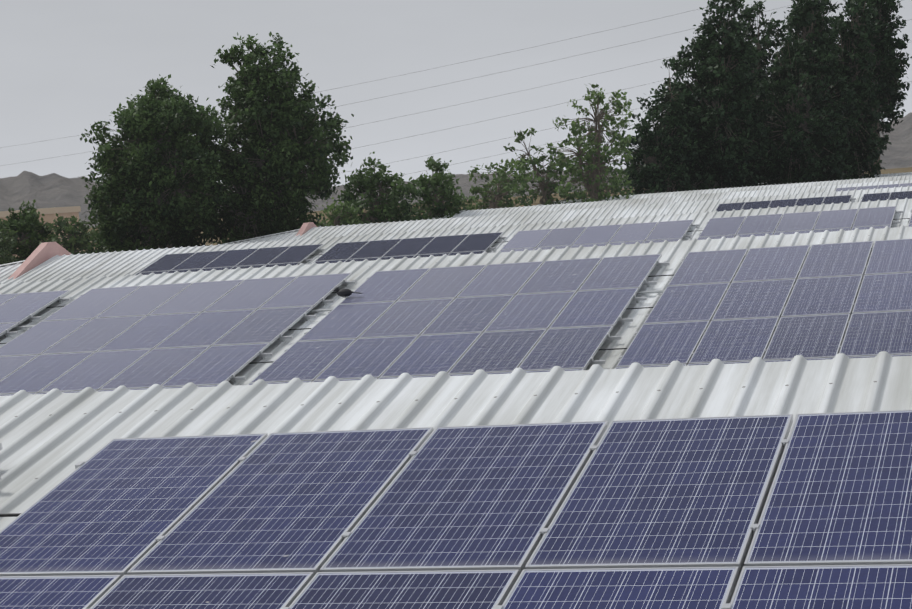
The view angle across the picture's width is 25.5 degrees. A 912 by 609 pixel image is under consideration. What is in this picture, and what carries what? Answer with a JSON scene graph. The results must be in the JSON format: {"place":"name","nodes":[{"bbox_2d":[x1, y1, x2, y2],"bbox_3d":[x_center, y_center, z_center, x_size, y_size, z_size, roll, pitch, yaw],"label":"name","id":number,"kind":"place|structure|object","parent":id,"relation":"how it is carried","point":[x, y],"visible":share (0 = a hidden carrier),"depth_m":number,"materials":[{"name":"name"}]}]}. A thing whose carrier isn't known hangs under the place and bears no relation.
{"place":"outdoors","nodes":[
{"label":"outdoors","id":0,"kind":"place"},
{"bbox_2d":[0,206,80,256],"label":"field","id":1,"kind":"structure","parent":0,"point":[50,216],"depth_m":168.69,"materials":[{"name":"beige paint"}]},
{"bbox_2d":[8,222,316,278],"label":"factory walls","id":2,"kind":"structure","parent":0,"point":[42,253],"depth_m":62.42,"materials":[{"name":"brick"}]},
{"bbox_2d":[0,172,911,601],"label":"roof sheeting","id":3,"kind":"object","parent":2,"relation":"on","point":[50,440],"visible":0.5,"depth_m":12.81,"materials":[{"name":"paint"}]},
{"bbox_2d":[333,287,361,297],"bbox_3d":[-1.806,-0.205,33.383,0.510,0.187,0.143,-3,3,18],"label":"pigeon","id":4,"kind":"object","parent":3,"relation":"on","point":[344,293],"visible":1,"depth_m":33.35,"materials":[{"name":"grey"}]},
{"bbox_2d":[0,183,911,608],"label":"solar panels","id":5,"kind":"object","parent":3,"relation":"on","point":[656,513],"visible":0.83,"depth_m":10.76,"materials":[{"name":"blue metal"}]},
{"bbox_2d":[0,190,911,608],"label":"pv mounting rails","id":6,"kind":"object","parent":3,"relation":"on","point":[410,454],"visible":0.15,"depth_m":31.29,"materials":[{"name":"silver metal"}]},
{"bbox_2d":[0,112,911,226],"bbox_3d":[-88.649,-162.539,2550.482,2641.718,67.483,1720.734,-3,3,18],"label":"hills","id":7,"kind":"structure","parent":0,"point":[898,154],"depth_m":2117.92,"materials":[{"name":"grey"}]},
{"bbox_2d":[0,0,911,185],"label":"sky","id":8,"kind":"structure","parent":0,"point":[66,65],"materials":[{"name":"grey"}]},
{"bbox_2d":[80,167,911,252],"bbox_3d":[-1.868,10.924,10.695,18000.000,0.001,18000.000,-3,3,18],"label":"ground","id":9,"kind":"structure","parent":0,"point":[896,170],"depth_m":1467.69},
{"bbox_2d":[0,219,17,264],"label":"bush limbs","id":10,"kind":"object","parent":9,"relation":"on","point":[5,258],"visible":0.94,"depth_m":133.67,"materials":[{"name":"green plant"}]},
{"bbox_2d":[0,199,60,261],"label":"tree","id":11,"kind":"object","parent":9,"relation":"on","point":[26,223],"visible":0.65,"depth_m":143.20,"materials":[{"name":"green plant"}]},
{"bbox_2d":[39,213,97,254],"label":"bush","id":12,"kind":"object","parent":9,"relation":"on","point":[74,244],"visible":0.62,"depth_m":124.01,"materials":[{"name":"green plant"}]},
{"bbox_2d":[80,74,231,253],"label":"neem tree limbs","id":13,"kind":"object","parent":9,"relation":"on","point":[160,171],"visible":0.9,"depth_m":85.33,"materials":[{"name":"green plant"}]},
{"bbox_2d":[198,31,353,244],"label":"tree","id":14,"kind":"object","parent":9,"relation":"on","point":[278,168],"visible":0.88,"depth_m":87.87,"materials":[{"name":"green plant"}]},
{"bbox_2d":[315,197,370,226],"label":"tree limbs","id":15,"kind":"object","parent":9,"relation":"on","point":[337,214],"visible":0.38,"depth_m":97.61,"materials":[{"name":"green plant"}]},
{"bbox_2d":[334,152,424,223],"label":"tree trunk limbs","id":16,"kind":"object","parent":9,"relation":"on","point":[390,208],"visible":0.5,"depth_m":99.34,"materials":[{"name":"green plant"}]},
{"bbox_2d":[400,156,470,220],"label":"tree","id":17,"kind":"object","parent":9,"relation":"on","point":[444,193],"visible":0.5,"depth_m":104.52,"materials":[{"name":"green plant"}]},
{"bbox_2d":[420,180,476,215],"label":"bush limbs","id":18,"kind":"object","parent":9,"relation":"on","point":[470,199],"visible":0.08,"depth_m":108.16,"materials":[{"name":"green plant"}]},
{"bbox_2d":[1,0,910,220],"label":"power lines","id":19,"kind":"object","parent":9,"relation":"on","point":[453,105],"visible":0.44,"depth_m":176.12,"materials":[{"name":"silver metal"}]},
{"bbox_2d":[465,170,528,209],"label":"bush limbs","id":20,"kind":"object","parent":9,"relation":"on","point":[497,194],"visible":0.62,"depth_m":112.13,"materials":[{"name":"green plant"}]},
{"bbox_2d":[467,158,540,210],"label":"tree limbs","id":21,"kind":"object","parent":9,"relation":"on","point":[519,178],"visible":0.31,"depth_m":115.05,"materials":[{"name":"green plant"}]},
{"bbox_2d":[503,127,576,206],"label":"tree limbs","id":22,"kind":"object","parent":9,"relation":"on","point":[547,185],"visible":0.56,"depth_m":125.09,"materials":[{"name":"green plant"}]},
{"bbox_2d":[545,83,636,203],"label":"tree","id":23,"kind":"object","parent":9,"relation":"on","point":[596,157],"visible":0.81,"depth_m":119.87,"materials":[{"name":"green plant"}]},
{"bbox_2d":[569,157,634,200],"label":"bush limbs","id":24,"kind":"object","parent":9,"relation":"on","point":[622,192],"visible":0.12,"depth_m":125.16,"materials":[{"name":"green plant"}]},
{"bbox_2d":[617,58,702,194],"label":"tree","id":25,"kind":"object","parent":9,"relation":"on","point":[662,146],"visible":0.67,"depth_m":131.45,"materials":[{"name":"green plant"}]},
{"bbox_2d":[636,0,775,190],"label":"tree","id":26,"kind":"object","parent":9,"relation":"on","point":[717,96],"visible":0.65,"depth_m":133.91,"materials":[{"name":"green plant"}]},
{"bbox_2d":[737,1,783,179],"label":"tree","id":27,"kind":"object","parent":9,"relation":"on","point":[751,18],"depth_m":150.18,"materials":[{"name":"green plant"}]},
{"bbox_2d":[735,0,861,186],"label":"tree","id":28,"kind":"object","parent":9,"relation":"on","point":[802,109],"visible":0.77,"depth_m":136.78,"materials":[{"name":"green plant"}]},
{"bbox_2d":[770,0,839,64],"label":"tall tree limbs","id":29,"kind":"object","parent":9,"relation":"on","point":[833,7],"visible":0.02,"depth_m":151.84,"materials":[{"name":"green plant"}]},
{"bbox_2d":[821,0,885,179],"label":"tree","id":30,"kind":"object","parent":9,"relation":"on","point":[856,60],"visible":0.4,"depth_m":140.05,"materials":[{"name":"green plant"}]},
{"bbox_2d":[847,0,911,173],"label":"tree","id":31,"kind":"object","parent":9,"relation":"on","point":[889,69],"visible":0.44,"depth_m":145.90,"materials":[{"name":"green plant"}]}
]}

